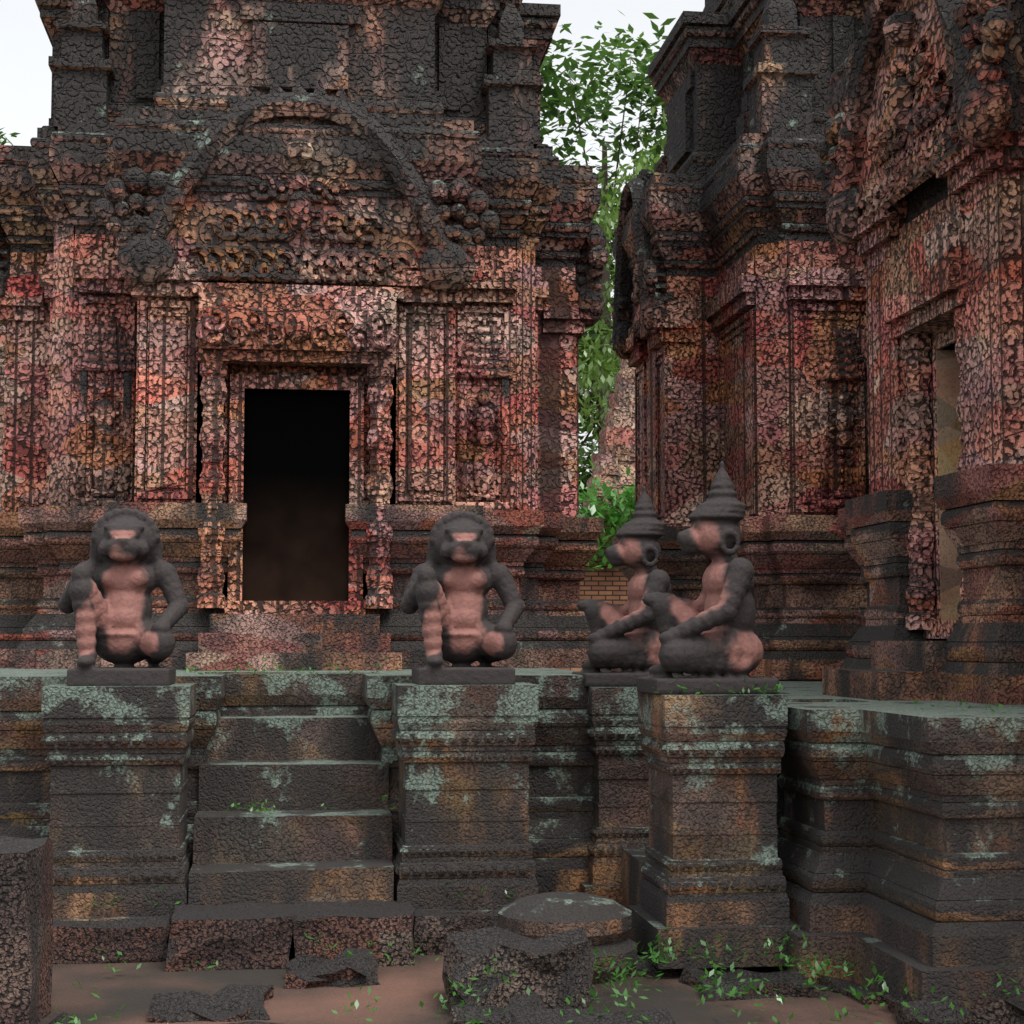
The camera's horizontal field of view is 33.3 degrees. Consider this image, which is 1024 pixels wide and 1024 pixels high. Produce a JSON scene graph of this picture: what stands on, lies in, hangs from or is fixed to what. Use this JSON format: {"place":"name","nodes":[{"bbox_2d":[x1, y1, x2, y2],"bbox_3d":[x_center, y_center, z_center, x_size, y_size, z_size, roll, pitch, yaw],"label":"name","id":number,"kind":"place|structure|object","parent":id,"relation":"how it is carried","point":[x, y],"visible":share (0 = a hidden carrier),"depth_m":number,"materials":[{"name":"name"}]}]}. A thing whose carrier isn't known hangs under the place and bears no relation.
{"place":"outdoors","nodes":[
{"label":"outdoors","id":0,"kind":"place"},
{"bbox_2d":[0,0,704,508],"label":"sky","id":1,"kind":"structure","parent":0,"point":[25,45],"materials":[{"name":"white"}]},
{"bbox_2d":[38,932,898,1023],"bbox_3d":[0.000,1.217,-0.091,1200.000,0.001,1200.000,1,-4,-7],"label":"ground","id":2,"kind":"structure","parent":0,"point":[398,990],"depth_m":5.84,"materials":[{"name":"soil"}]},
{"bbox_2d":[0,127,20,323],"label":"tree","id":3,"kind":"object","parent":2,"relation":"on","point":[14,134],"visible":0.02,"depth_m":48.54,"materials":[{"name":"green plant"}]},
{"bbox_2d":[0,668,1023,1011],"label":"platforms","id":4,"kind":"object","parent":2,"relation":"on","point":[882,836],"visible":0.94,"depth_m":6.77,"materials":[{"name":"stone"}]},
{"bbox_2d":[58,507,188,685],"bbox_3d":[-1.597,0.344,7.055,0.528,0.731,0.438,1,-4,-7],"label":"guardian lion","id":5,"kind":"object","parent":4,"relation":"on","point":[121,573],"visible":1,"depth_m":6.98},
{"bbox_2d":[0,502,603,670],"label":"temple base","id":6,"kind":"object","parent":4,"relation":"on","point":[545,558],"visible":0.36,"depth_m":9.15,"materials":[{"name":"stone"}]},
{"bbox_2d":[0,234,591,613],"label":"tower walls","id":7,"kind":"structure","parent":6,"relation":"on","point":[205,352],"depth_m":9.27,"materials":[{"name":"red stone"}]},
{"bbox_2d":[73,307,512,509],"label":"wall niches","id":8,"kind":"object","parent":7,"relation":"attached to","point":[105,347],"visible":1,"depth_m":9.38,"materials":[{"name":"red stone"}]},
{"bbox_2d":[242,390,349,600],"bbox_3d":[-1.171,-0.077,9.305,0.560,1.130,0.312,1,-4,-7],"label":"doorway","id":9,"kind":"structure","parent":7,"relation":"attached to","point":[296,499],"depth_m":9.15,"materials":[{"name":"black"}]},
{"bbox_2d":[167,138,428,284],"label":"carved pediment","id":10,"kind":"structure","parent":7,"relation":"on","point":[298,235],"depth_m":9.18,"materials":[{"name":"stone"}]},
{"bbox_2d":[0,0,599,267],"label":"temple roof tower","id":11,"kind":"structure","parent":7,"relation":"on","point":[451,89],"depth_m":9.53,"materials":[{"name":"stone"}]},
{"bbox_2d":[0,79,608,326],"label":"pediment arch","id":12,"kind":"structure","parent":7,"relation":"on","point":[145,254],"depth_m":9.20,"materials":[{"name":"stone"}]},
{"bbox_2d":[0,324,635,524],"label":"background temple wall","id":13,"kind":"structure","parent":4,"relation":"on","point":[613,459],"depth_m":24.21,"materials":[{"name":"stone"}]},
{"bbox_2d":[400,511,524,684],"bbox_3d":[-0.208,0.357,7.230,0.528,0.731,0.438,1,-4,-7],"label":"guardian lion","id":14,"kind":"object","parent":4,"relation":"on","point":[458,574],"visible":1,"depth_m":7.16},
{"bbox_2d":[572,486,690,686],"bbox_3d":[0.527,0.329,7.674,0.470,0.896,0.449,1,-4,-7],"label":"kneeling statue","id":15,"kind":"object","parent":4,"relation":"on","point":[625,637],"visible":0.83,"depth_m":7.54,"materials":[{"name":"grey stone"}]},
{"bbox_2d":[637,461,778,694],"bbox_3d":[0.744,0.247,6.595,0.470,0.896,0.449,1,-4,-7],"label":"kneeling guardian statue","id":16,"kind":"object","parent":4,"relation":"on","point":[709,630],"visible":0.99,"depth_m":6.46,"materials":[{"name":"grey stone"}]},
{"bbox_2d":[612,515,866,679],"bbox_3d":[3.078,0.682,12.721,4.470,1.027,4.470,1,-4,-7],"label":"tower base","id":17,"kind":"object","parent":4,"relation":"on","point":[809,592],"visible":0.41,"depth_m":10.82,"materials":[{"name":"brown stone"}]},
{"bbox_2d":[822,463,1023,704],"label":"temple base","id":18,"kind":"object","parent":4,"relation":"on","point":[977,656],"visible":0.83,"depth_m":7.19,"materials":[{"name":"brown stone"}]},
{"bbox_2d":[852,126,1023,640],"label":"mandapa walls","id":19,"kind":"structure","parent":4,"relation":"on","point":[947,273],"depth_m":7.55,"materials":[{"name":"red stone"}]},
{"bbox_2d":[827,0,1023,224],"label":"mandapa","id":20,"kind":"structure","parent":19,"relation":"on","point":[929,193],"depth_m":7.83,"materials":[{"name":"stone"}]},
{"bbox_2d":[855,0,964,224],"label":"pediment","id":21,"kind":"structure","parent":20,"relation":"attached to","point":[913,139],"depth_m":7.74,"materials":[{"name":"brown stone"}]},
{"bbox_2d":[814,0,1022,245],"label":"pediment arch","id":22,"kind":"structure","parent":20,"relation":"attached to","point":[978,34],"depth_m":7.08,"materials":[{"name":"brown stone"}]},
{"bbox_2d":[936,350,962,620],"bbox_3d":[2.301,-0.141,7.731,0.605,1.260,0.560,1,-4,-7],"label":"mandapa reveal","id":23,"kind":"object","parent":19,"relation":"attached to","point":[948,390],"visible":0.14,"depth_m":7.94,"materials":[{"name":"brown stone"}]},
{"bbox_2d":[0,836,1023,1023],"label":"laterite blocks","id":24,"kind":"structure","parent":2,"relation":"on","point":[553,972],"depth_m":5.81,"materials":[{"name":"grey stone"}]},
{"bbox_2d":[55,460,1023,1023],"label":"plants","id":25,"kind":"object","parent":2,"relation":"on","point":[613,514],"visible":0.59,"depth_m":6.02,"materials":[{"name":"green plant"}]},
{"bbox_2d":[498,892,636,983],"bbox_3d":[0.196,1.559,6.326,0.540,0.280,0.540,1,-4,-7],"label":"stone slab","id":26,"kind":"object","parent":2,"relation":"on","point":[605,923],"visible":0.66,"depth_m":6.16,"materials":[{"name":"stone"}]},
{"bbox_2d":[555,525,628,670],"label":"brick wall","id":27,"kind":"structure","parent":2,"relation":"on","point":[608,585],"depth_m":23.95,"materials":[{"name":"brown brick"}]},
{"bbox_2d":[579,166,621,456],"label":"tree","id":28,"kind":"object","parent":2,"relation":"on","point":[612,265],"depth_m":61.55,"materials":[{"name":"green plant"}]},
{"bbox_2d":[540,10,675,514],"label":"tree","id":29,"kind":"object","parent":2,"relation":"on","point":[583,111],"visible":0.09,"depth_m":51.94,"materials":[{"name":"green plant"}]},
{"bbox_2d":[578,31,666,484],"bbox_3d":[4.610,-2.842,34.345,8.689,13.017,8.348,1,-4,-7],"label":"tree","id":30,"kind":"object","parent":2,"relation":"on","point":[606,377],"visible":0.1,"depth_m":33.14,"materials":[{"name":"green plant"}]},
{"bbox_2d":[625,240,868,525],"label":"tower walls","id":31,"kind":"structure","parent":0,"point":[726,362],"depth_m":11.14,"materials":[{"name":"red stone"}]},
{"bbox_2d":[613,0,868,278],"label":"tower","id":32,"kind":"structure","parent":31,"relation":"on","point":[743,87],"depth_m":11.57,"materials":[{"name":"stone"}]},
{"bbox_2d":[628,251,641,337],"bbox_3d":[3.083,-1.799,12.890,4.445,1.118,4.486,1,-4,-7],"label":"tower tympanum","id":33,"kind":"object","parent":32,"relation":"attached to","point":[635,299],"visible":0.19,"depth_m":12.70,"materials":[{"name":"brown stone"}]},
{"bbox_2d":[611,169,673,359],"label":"pediment","id":34,"kind":"structure","parent":32,"relation":"attached to","point":[655,295],"depth_m":12.39,"materials":[{"name":"stone"}]},
{"bbox_2d":[816,321,868,507],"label":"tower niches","id":35,"kind":"object","parent":31,"relation":"attached to","point":[842,359],"visible":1,"depth_m":10.94,"materials":[{"name":"red stone"}]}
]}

